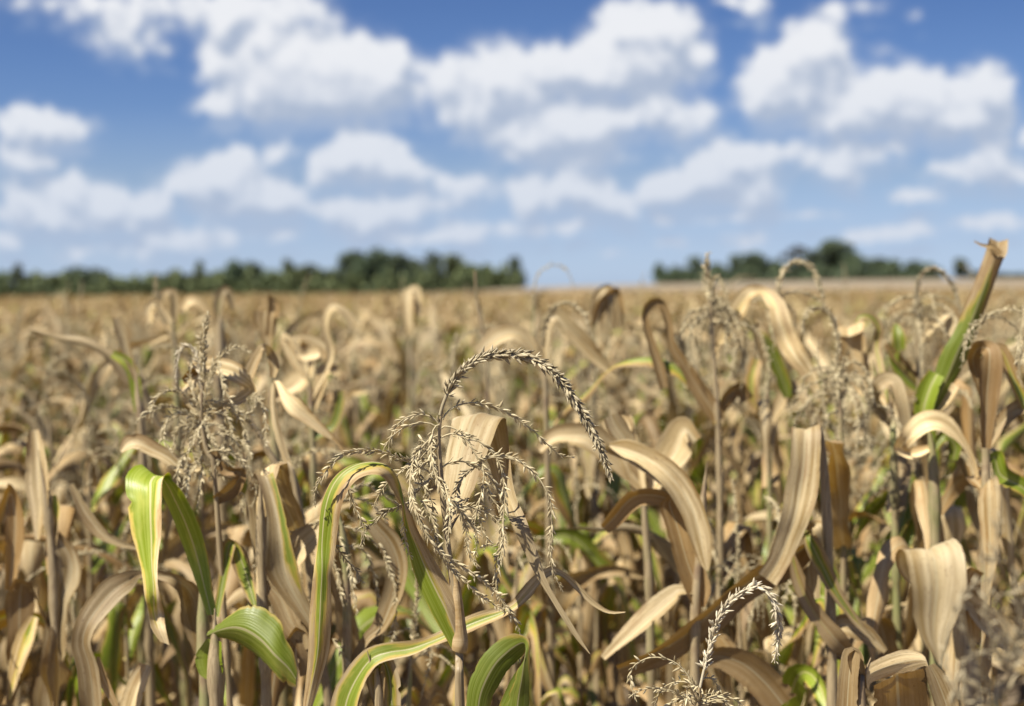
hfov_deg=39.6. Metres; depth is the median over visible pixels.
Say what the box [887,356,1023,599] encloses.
maize plant
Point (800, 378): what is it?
maize plant
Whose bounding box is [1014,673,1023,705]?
maize plant
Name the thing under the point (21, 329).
maize plant
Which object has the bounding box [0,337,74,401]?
maize plant
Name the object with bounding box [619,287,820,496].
maize plant
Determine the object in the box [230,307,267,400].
maize plant
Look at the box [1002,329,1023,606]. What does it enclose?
maize plant
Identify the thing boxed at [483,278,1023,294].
stubble field
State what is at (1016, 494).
maize plant
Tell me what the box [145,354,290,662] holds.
maize plant
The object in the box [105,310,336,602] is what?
maize plant
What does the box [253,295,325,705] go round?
maize plant
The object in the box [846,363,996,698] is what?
maize plant
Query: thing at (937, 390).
maize plant
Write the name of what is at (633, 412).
maize plant
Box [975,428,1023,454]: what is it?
maize plant
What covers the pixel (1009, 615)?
maize plant
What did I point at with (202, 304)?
maize plant
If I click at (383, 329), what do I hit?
maize plant
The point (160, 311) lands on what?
maize plant
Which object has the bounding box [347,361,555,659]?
maize plant
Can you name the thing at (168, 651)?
maize plant
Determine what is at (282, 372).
maize plant
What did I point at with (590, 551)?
maize plant
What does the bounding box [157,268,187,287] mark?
broadleaf tree
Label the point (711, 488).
maize plant
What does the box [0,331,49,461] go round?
maize plant
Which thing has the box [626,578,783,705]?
maize plant
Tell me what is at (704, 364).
maize plant
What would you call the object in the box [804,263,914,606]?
maize plant
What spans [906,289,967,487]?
maize plant
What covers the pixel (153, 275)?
broadleaf tree
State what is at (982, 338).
maize plant
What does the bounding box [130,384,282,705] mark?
maize plant
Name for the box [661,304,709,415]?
maize plant
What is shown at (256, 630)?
maize plant
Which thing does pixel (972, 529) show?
maize plant
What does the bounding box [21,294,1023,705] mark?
ground
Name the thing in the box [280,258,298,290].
narrow tree
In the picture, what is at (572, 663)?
maize plant
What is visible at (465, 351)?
maize plant
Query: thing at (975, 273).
broadleaf tree
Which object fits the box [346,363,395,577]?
maize plant
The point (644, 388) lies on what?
maize plant
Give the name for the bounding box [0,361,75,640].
maize plant
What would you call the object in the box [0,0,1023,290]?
sky
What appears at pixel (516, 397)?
maize plant
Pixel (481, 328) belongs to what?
maize plant
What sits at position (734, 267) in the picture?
broadleaf tree
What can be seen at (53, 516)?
maize plant
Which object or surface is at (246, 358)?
maize plant
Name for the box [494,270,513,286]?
broadleaf tree
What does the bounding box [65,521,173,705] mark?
maize plant
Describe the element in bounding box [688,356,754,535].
maize plant
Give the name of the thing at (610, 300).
maize plant
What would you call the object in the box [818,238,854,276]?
broadleaf tree
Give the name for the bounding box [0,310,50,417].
maize plant
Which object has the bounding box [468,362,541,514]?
maize plant
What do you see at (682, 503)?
maize plant
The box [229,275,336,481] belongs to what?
maize plant
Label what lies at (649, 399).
maize plant
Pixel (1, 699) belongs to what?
maize plant
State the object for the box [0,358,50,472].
maize plant
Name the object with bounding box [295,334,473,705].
maize plant
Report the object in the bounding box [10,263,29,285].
narrow tree
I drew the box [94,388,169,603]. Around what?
maize plant
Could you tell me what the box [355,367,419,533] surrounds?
maize plant
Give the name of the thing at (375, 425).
maize plant
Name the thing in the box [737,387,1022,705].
maize plant
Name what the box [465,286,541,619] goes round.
maize plant
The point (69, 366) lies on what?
maize plant
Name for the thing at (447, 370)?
maize plant
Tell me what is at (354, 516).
maize plant
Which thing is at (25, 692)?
maize plant
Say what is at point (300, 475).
maize plant
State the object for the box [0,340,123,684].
maize plant
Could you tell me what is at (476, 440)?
maize plant
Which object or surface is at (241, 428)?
maize plant
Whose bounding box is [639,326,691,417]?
maize plant
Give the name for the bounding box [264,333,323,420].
maize plant
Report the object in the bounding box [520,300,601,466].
maize plant
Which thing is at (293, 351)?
maize plant
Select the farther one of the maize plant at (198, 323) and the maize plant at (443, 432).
the maize plant at (198, 323)
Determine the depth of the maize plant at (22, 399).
4.60 m
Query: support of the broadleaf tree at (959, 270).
on the stubble field at (910, 283)
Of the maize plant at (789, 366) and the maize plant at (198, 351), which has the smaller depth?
the maize plant at (789, 366)
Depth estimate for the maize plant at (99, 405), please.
5.44 m
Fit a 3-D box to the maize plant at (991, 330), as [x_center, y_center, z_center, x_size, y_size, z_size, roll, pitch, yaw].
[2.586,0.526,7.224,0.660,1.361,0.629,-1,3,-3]
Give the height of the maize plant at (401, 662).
1.544 m
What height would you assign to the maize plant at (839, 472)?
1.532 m
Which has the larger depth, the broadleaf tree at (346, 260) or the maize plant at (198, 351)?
the broadleaf tree at (346, 260)
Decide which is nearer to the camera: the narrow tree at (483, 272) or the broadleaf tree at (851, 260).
the narrow tree at (483, 272)
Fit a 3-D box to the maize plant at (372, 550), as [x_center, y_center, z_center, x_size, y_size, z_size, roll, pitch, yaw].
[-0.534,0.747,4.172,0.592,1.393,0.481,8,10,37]
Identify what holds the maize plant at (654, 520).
on the ground
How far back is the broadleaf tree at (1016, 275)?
529.23 m
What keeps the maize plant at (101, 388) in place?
on the ground
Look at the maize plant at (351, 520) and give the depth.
5.40 m
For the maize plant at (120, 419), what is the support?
on the ground
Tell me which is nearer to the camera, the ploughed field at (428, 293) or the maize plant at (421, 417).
the maize plant at (421, 417)
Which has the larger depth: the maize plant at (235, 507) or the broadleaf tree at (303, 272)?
the broadleaf tree at (303, 272)
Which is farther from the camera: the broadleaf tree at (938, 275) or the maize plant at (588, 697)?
the broadleaf tree at (938, 275)
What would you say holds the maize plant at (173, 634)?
on the ground
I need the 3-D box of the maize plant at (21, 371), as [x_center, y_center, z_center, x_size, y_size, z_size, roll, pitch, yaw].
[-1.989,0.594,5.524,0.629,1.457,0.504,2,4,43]
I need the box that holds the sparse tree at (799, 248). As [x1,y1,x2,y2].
[778,245,811,269]
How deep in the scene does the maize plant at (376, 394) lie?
6.82 m
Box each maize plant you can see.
[0,282,99,527]
[0,294,115,470]
[0,298,115,701]
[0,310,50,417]
[0,311,47,417]
[0,318,82,582]
[0,330,422,705]
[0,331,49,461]
[0,333,197,705]
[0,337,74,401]
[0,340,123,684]
[0,348,256,705]
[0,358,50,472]
[0,358,59,700]
[0,361,48,573]
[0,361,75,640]
[0,362,171,686]
[0,367,241,705]
[0,423,84,705]
[0,430,135,705]
[0,431,94,705]
[0,471,77,609]
[0,479,192,705]
[0,488,106,638]
[0,690,3,705]
[2,342,93,543]
[18,324,214,705]
[23,349,131,624]
[25,366,245,682]
[27,290,76,466]
[36,334,98,386]
[37,318,109,448]
[42,283,158,474]
[49,323,123,462]
[58,337,173,579]
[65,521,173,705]
[69,324,135,490]
[70,338,163,538]
[71,297,214,593]
[71,570,212,705]
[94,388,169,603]
[101,309,205,588]
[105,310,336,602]
[111,316,156,705]
[111,395,194,698]
[113,325,214,681]
[114,321,172,432]
[120,310,269,705]
[121,324,163,413]
[123,323,166,428]
[125,464,297,705]
[126,337,242,684]
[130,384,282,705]
[144,274,189,705]
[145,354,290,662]
[149,287,243,580]
[154,307,195,479]
[157,312,231,439]
[162,397,385,705]
[163,310,201,360]
[179,285,234,705]
[179,316,262,447]
[189,445,466,705]
[195,315,263,499]
[198,309,249,516]
[207,322,368,577]
[208,383,392,699]
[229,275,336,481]
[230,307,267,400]
[230,360,269,517]
[236,363,404,705]
[239,343,364,705]
[246,470,309,705]
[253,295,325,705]
[254,409,383,705]
[255,365,400,643]
[261,335,328,432]
[262,310,385,577]
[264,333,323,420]
[264,360,327,446]
[269,310,349,441]
[269,480,407,673]
[278,321,434,461]
[280,303,357,688]
[280,375,385,694]
[291,361,398,627]
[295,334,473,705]
[296,361,504,696]
[297,330,397,435]
[298,381,329,442]
[302,332,363,531]
[303,344,613,705]
[315,329,446,577]
[317,290,377,409]
[317,331,556,705]
[323,294,396,452]
[325,312,394,517]
[330,567,624,705]
[332,279,444,455]
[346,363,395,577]
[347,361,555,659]
[350,301,439,535]
[350,354,500,705]
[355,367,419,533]
[356,344,473,678]
[362,339,447,459]
[367,569,454,705]
[368,347,463,575]
[370,338,438,646]
[387,326,439,637]
[395,307,571,622]
[398,344,474,671]
[399,394,643,705]
[401,285,457,607]
[409,365,534,694]
[413,350,479,439]
[415,292,453,408]
[421,284,485,504]
[432,452,578,705]
[436,304,490,397]
[436,334,474,405]
[438,365,608,698]
[442,360,523,624]
[447,338,513,395]
[448,447,667,705]
[449,271,513,705]
[463,397,711,705]
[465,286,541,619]
[466,325,587,519]
[466,634,529,705]
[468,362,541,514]
[468,365,564,692]
[469,309,659,705]
[474,300,617,705]
[475,342,554,597]
[484,310,609,645]
[489,293,526,425]
[490,319,601,596]
[502,289,572,415]
[506,354,639,627]
[510,343,577,470]
[518,329,634,614]
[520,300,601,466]
[526,376,583,519]
[527,331,667,695]
[528,262,578,703]
[529,319,578,523]
[531,338,644,705]
[534,318,642,582]
[536,414,701,705]
[538,344,587,465]
[543,366,663,701]
[545,346,752,705]
[550,291,606,423]
[553,251,820,705]
[561,284,623,701]
[570,516,907,705]
[582,272,667,512]
[582,320,643,491]
[596,331,677,661]
[601,346,646,406]
[601,412,795,705]
[603,332,750,705]
[610,338,714,682]
[615,345,744,704]
[616,415,886,705]
[618,370,794,679]
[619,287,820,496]
[620,307,782,705]
[621,325,703,470]
[622,479,877,705]
[626,324,842,697]
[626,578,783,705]
[627,324,660,490]
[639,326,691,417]
[647,299,753,623]
[648,358,790,705]
[659,275,765,616]
[659,357,837,670]
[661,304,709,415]
[663,274,743,445]
[674,314,839,687]
[677,325,710,476]
[688,353,704,399]
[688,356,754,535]
[689,303,797,642]
[701,323,795,610]
[709,416,1002,705]
[711,318,835,692]
[711,319,831,669]
[720,496,843,705]
[724,296,783,595]
[728,258,863,633]
[730,351,784,556]
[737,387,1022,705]
[743,296,835,444]
[744,373,782,554]
[746,299,835,448]
[752,320,864,651]
[765,303,902,705]
[765,330,1022,689]
[773,325,872,656]
[774,327,891,667]
[774,347,905,659]
[778,310,836,439]
[790,339,865,649]
[792,318,1023,593]
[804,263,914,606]
[806,397,975,705]
[815,346,971,671]
[823,320,947,605]
[828,287,901,468]
[828,314,915,540]
[836,646,958,705]
[838,311,980,649]
[845,397,907,672]
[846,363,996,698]
[859,305,915,461]
[860,338,1023,702]
[863,322,913,463]
[864,265,980,670]
[865,333,1023,650]
[866,238,1007,705]
[867,322,930,470]
[868,441,1023,671]
[879,318,962,433]
[879,320,949,482]
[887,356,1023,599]
[891,299,913,400]
[895,538,1023,705]
[904,304,954,407]
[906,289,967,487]
[910,374,1015,619]
[911,437,1016,647]
[939,470,1023,705]
[940,366,1023,636]
[945,303,1023,705]
[949,379,1023,621]
[950,363,1019,566]
[952,320,1023,571]
[956,294,1023,620]
[960,354,1023,596]
[961,262,1020,516]
[968,288,1023,499]
[969,311,1023,619]
[974,299,1023,515]
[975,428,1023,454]
[981,325,1019,441]
[987,280,1023,459]
[993,305,1021,559]
[996,424,1023,629]
[997,315,1023,596]
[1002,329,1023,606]
[1011,491,1019,499]
[1013,506,1023,543]
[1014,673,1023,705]
[1015,673,1023,680]
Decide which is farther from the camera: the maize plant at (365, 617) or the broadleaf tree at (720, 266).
the broadleaf tree at (720, 266)
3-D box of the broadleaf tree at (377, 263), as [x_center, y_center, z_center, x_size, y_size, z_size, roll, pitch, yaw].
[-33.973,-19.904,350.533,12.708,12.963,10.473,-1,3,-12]
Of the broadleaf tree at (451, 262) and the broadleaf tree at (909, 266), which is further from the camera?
the broadleaf tree at (909, 266)
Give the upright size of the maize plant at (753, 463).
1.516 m
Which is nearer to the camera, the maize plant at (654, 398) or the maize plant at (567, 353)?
the maize plant at (654, 398)
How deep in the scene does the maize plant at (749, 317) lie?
7.14 m
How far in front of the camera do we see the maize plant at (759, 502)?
4.42 m
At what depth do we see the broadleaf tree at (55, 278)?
347.60 m
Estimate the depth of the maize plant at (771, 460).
2.80 m
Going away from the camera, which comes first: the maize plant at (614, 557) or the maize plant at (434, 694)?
the maize plant at (434, 694)
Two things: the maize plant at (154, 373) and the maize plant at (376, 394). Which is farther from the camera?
the maize plant at (154, 373)
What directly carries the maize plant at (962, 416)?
on the ground
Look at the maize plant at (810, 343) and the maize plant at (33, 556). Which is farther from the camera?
the maize plant at (810, 343)
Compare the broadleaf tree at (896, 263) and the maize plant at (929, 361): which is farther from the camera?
the broadleaf tree at (896, 263)
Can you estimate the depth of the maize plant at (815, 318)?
7.23 m
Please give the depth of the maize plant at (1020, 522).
3.21 m
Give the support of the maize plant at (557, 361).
on the ground
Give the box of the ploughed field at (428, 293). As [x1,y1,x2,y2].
[316,290,486,296]
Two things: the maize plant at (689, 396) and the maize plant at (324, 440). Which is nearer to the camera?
the maize plant at (324, 440)
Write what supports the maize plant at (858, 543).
on the ground
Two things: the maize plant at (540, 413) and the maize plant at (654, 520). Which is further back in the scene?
the maize plant at (540, 413)
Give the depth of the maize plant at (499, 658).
1.56 m
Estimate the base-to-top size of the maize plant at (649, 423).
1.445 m
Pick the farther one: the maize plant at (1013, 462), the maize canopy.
the maize canopy
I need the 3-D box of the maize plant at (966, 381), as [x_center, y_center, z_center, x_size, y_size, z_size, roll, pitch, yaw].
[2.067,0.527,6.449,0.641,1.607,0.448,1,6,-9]
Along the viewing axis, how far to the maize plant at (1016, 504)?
5.24 m
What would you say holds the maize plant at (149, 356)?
on the ground
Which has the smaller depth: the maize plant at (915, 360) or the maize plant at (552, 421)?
the maize plant at (552, 421)
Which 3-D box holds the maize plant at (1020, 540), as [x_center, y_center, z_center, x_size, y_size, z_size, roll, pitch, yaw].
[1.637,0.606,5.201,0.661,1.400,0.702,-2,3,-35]
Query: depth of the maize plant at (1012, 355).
7.68 m
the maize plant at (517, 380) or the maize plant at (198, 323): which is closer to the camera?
the maize plant at (198, 323)
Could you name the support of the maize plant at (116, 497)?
on the ground
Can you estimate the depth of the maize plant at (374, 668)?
1.74 m
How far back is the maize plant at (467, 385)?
6.76 m
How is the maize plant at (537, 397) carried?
on the ground
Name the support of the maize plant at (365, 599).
on the ground
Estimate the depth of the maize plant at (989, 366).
2.19 m
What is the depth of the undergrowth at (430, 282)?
343.02 m
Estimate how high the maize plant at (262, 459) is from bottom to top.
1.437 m
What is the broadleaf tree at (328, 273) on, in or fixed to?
on the ploughed field at (428, 293)
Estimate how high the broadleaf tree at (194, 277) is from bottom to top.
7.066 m
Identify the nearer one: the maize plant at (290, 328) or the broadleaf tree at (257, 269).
the maize plant at (290, 328)
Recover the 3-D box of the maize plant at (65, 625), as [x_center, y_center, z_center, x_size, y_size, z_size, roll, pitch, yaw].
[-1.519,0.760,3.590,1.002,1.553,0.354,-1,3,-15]
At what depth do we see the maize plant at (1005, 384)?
4.75 m
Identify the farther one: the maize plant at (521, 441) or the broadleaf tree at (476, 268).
the broadleaf tree at (476, 268)
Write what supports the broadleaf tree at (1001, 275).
on the stubble field at (910, 283)
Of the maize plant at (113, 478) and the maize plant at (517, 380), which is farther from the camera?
the maize plant at (517, 380)
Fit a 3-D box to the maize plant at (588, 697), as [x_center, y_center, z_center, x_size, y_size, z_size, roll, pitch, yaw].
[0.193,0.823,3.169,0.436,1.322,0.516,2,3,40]
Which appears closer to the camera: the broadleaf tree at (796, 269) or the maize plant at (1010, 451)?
the maize plant at (1010, 451)
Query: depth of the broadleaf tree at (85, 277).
360.37 m
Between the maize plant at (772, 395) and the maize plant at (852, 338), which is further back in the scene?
the maize plant at (772, 395)
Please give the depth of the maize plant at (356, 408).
5.38 m
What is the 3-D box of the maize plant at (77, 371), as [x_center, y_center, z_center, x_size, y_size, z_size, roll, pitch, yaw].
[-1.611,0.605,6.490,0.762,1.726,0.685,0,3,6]
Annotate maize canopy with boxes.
[3,290,964,314]
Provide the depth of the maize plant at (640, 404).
5.50 m
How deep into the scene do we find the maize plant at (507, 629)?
4.04 m
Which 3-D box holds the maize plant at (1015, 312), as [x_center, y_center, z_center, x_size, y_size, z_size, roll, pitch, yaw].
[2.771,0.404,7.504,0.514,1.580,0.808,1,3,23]
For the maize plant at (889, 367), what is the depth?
7.23 m
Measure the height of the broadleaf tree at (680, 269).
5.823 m
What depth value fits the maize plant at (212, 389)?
6.78 m
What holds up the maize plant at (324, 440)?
on the ground
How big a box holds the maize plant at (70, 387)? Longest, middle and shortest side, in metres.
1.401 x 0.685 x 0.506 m
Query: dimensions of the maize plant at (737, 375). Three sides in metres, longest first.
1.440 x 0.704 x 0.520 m
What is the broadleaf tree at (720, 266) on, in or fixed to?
on the stubble field at (910, 283)
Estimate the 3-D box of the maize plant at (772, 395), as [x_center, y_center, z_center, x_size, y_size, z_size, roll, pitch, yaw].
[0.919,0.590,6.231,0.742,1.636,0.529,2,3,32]
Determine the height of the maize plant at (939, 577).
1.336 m
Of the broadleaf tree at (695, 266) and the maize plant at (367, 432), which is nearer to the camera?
the maize plant at (367, 432)
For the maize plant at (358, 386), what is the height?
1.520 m
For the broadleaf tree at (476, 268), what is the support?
on the ground
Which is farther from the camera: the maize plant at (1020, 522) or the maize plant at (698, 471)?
the maize plant at (698, 471)
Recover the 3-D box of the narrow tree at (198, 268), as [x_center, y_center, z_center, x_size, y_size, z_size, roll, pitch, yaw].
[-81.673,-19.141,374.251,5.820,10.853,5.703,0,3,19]
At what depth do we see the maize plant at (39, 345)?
6.80 m
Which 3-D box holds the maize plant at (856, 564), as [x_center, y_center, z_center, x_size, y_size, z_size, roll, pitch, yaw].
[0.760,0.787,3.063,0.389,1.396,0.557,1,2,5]
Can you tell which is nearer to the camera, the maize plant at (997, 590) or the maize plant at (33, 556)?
the maize plant at (33, 556)
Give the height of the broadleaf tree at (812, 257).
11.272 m
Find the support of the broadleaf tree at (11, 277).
on the ploughed field at (428, 293)
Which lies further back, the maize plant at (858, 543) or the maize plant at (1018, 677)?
the maize plant at (1018, 677)
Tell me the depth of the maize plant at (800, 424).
5.87 m
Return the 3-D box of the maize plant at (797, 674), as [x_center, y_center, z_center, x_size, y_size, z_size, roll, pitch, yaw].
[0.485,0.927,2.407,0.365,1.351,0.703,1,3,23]
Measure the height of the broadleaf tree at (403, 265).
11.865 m
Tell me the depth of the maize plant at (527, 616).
2.56 m
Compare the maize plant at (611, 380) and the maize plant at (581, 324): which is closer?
the maize plant at (611, 380)
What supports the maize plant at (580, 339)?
on the ground
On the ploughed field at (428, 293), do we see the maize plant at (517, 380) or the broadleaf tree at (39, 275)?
the broadleaf tree at (39, 275)
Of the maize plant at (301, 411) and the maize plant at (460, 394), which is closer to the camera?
the maize plant at (301, 411)
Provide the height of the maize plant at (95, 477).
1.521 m
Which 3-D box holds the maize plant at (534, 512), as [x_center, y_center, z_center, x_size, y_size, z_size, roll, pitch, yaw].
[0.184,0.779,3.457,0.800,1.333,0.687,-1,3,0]
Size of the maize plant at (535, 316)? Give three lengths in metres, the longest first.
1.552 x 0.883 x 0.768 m
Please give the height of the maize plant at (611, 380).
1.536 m
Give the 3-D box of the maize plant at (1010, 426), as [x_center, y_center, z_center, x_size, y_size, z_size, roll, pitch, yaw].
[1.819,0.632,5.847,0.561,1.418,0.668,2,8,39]
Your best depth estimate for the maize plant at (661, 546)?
2.52 m
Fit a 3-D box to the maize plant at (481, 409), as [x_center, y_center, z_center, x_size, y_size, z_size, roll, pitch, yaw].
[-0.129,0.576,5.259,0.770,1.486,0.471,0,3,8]
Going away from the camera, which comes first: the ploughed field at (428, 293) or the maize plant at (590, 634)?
the maize plant at (590, 634)
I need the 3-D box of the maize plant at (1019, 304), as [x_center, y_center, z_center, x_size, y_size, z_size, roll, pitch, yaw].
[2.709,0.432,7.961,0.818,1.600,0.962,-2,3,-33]
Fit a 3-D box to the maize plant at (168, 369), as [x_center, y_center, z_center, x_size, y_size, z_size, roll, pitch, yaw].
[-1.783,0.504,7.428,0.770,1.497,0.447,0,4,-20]
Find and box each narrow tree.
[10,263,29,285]
[193,260,206,278]
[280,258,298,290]
[479,263,489,286]
[507,256,527,287]
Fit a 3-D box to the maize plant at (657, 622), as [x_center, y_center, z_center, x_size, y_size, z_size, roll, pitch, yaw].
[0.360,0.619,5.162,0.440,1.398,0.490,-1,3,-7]
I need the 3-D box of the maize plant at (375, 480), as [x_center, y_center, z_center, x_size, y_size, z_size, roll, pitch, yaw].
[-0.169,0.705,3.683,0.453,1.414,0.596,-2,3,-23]
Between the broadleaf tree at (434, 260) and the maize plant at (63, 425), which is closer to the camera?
the maize plant at (63, 425)
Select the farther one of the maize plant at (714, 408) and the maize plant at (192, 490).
the maize plant at (192, 490)
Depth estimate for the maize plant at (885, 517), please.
4.24 m
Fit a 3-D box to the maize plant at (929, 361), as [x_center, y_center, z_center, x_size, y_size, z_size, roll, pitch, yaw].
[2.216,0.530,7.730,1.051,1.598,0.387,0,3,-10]
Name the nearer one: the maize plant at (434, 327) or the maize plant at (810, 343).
the maize plant at (810, 343)
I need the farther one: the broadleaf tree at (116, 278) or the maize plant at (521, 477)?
the broadleaf tree at (116, 278)
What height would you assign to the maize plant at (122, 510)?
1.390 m
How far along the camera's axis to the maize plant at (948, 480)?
7.03 m
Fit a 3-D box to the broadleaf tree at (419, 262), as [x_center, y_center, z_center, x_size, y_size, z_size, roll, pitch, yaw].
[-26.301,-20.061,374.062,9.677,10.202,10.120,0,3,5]
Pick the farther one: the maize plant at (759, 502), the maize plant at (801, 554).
the maize plant at (759, 502)
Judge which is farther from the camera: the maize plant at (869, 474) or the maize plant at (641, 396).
the maize plant at (641, 396)
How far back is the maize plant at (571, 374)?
6.19 m
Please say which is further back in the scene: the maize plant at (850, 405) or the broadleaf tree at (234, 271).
the broadleaf tree at (234, 271)
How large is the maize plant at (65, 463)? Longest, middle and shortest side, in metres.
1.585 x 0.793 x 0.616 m
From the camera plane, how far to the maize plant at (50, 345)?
7.55 m
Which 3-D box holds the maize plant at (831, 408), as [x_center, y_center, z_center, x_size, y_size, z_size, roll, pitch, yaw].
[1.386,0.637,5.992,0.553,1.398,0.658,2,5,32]
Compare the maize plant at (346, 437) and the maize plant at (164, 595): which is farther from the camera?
the maize plant at (164, 595)
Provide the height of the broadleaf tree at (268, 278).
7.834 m
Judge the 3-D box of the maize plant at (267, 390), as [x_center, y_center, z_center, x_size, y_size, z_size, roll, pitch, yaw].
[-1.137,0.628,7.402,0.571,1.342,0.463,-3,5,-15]
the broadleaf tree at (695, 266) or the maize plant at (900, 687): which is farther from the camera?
the broadleaf tree at (695, 266)
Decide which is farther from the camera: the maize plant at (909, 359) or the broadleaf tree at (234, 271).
the broadleaf tree at (234, 271)
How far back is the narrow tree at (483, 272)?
349.48 m
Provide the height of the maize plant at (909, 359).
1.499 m
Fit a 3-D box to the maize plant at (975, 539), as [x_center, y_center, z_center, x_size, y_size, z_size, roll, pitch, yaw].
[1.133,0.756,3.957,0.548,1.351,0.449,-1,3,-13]
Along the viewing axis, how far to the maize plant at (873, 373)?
6.54 m
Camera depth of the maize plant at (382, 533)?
1.98 m
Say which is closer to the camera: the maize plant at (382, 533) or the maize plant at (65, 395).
the maize plant at (382, 533)
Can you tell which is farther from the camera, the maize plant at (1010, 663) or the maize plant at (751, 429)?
the maize plant at (751, 429)
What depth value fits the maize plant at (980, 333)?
7.01 m
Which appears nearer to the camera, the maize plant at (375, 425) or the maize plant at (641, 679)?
the maize plant at (641, 679)
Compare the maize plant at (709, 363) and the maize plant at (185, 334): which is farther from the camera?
the maize plant at (185, 334)
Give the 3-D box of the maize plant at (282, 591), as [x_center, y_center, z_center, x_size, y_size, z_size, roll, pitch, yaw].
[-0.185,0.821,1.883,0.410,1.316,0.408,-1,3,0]
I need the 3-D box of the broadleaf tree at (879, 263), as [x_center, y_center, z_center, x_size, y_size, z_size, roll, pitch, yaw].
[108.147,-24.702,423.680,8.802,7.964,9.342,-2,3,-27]
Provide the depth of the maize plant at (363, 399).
7.69 m
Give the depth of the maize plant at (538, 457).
6.55 m
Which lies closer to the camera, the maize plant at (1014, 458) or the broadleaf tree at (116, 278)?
the maize plant at (1014, 458)
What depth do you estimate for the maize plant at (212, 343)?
8.16 m
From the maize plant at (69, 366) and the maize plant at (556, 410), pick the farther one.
the maize plant at (69, 366)
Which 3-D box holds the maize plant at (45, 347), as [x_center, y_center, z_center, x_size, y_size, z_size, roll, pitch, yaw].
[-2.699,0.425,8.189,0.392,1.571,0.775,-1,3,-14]
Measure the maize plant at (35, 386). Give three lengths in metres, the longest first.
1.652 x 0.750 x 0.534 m
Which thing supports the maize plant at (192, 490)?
on the ground
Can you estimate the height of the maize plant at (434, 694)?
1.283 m
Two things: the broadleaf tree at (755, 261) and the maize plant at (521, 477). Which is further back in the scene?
the broadleaf tree at (755, 261)
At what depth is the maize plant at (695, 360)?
6.46 m
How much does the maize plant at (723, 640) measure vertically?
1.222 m
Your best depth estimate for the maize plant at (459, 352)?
6.95 m
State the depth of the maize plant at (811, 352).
7.66 m
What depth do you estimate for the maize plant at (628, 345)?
7.08 m
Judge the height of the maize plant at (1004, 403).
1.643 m
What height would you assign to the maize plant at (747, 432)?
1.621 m
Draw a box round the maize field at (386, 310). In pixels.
[0,285,1023,449]
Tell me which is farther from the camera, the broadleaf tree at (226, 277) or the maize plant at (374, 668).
the broadleaf tree at (226, 277)
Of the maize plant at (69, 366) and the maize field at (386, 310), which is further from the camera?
the maize field at (386, 310)
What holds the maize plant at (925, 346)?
on the ground
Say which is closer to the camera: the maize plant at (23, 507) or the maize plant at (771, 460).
the maize plant at (771, 460)
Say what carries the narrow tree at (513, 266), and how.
on the ground
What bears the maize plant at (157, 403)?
on the ground
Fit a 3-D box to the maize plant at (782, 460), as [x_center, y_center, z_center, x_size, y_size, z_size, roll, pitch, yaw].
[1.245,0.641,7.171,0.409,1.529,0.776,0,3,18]
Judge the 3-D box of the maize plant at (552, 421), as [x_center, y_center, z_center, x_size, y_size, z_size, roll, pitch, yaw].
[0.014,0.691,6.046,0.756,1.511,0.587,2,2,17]
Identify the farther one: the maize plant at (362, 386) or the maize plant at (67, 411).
the maize plant at (362, 386)
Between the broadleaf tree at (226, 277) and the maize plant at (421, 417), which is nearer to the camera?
the maize plant at (421, 417)
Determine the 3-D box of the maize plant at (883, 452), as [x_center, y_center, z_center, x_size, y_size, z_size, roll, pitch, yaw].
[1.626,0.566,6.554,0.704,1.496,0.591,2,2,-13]
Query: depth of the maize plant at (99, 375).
3.45 m
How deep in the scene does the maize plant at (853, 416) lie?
7.04 m
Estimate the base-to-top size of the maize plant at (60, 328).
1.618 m
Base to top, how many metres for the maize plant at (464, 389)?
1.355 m
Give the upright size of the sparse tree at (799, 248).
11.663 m
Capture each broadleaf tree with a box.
[0,270,18,291]
[25,272,45,283]
[36,273,71,290]
[60,266,101,290]
[86,267,112,283]
[100,276,130,293]
[149,272,164,293]
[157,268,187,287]
[183,273,202,290]
[198,269,231,291]
[219,259,249,284]
[242,260,263,283]
[261,268,285,293]
[293,263,320,290]
[323,268,344,288]
[335,249,366,282]
[352,246,400,287]
[389,251,421,285]
[409,257,428,270]
[418,250,442,284]
[440,253,468,283]
[467,263,482,282]
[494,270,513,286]
[651,262,668,281]
[678,267,689,273]
[682,255,708,280]
[709,262,726,276]
[721,253,740,277]
[735,251,771,279]
[765,259,785,277]
[787,259,809,276]
[801,247,825,270]
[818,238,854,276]
[834,251,878,274]
[869,257,887,272]
[888,258,901,269]
[903,260,934,275]
[932,264,943,278]
[952,257,972,278]
[970,270,978,278]
[996,272,1009,278]
[1006,273,1023,277]
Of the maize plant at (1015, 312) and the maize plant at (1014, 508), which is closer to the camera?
the maize plant at (1014, 508)
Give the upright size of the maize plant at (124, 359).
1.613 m
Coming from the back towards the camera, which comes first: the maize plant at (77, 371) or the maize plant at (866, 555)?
the maize plant at (77, 371)
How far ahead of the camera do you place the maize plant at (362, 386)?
7.95 m
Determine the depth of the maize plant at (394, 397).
5.16 m
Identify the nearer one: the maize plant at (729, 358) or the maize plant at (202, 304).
the maize plant at (202, 304)
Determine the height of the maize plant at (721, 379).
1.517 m
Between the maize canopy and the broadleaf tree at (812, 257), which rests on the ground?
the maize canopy
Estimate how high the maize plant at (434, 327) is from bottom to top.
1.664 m
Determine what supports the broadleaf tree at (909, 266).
on the stubble field at (910, 283)
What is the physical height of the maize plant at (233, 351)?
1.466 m
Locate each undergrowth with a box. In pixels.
[0,261,521,298]
[655,261,934,283]
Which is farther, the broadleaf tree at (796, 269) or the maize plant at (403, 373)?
the broadleaf tree at (796, 269)

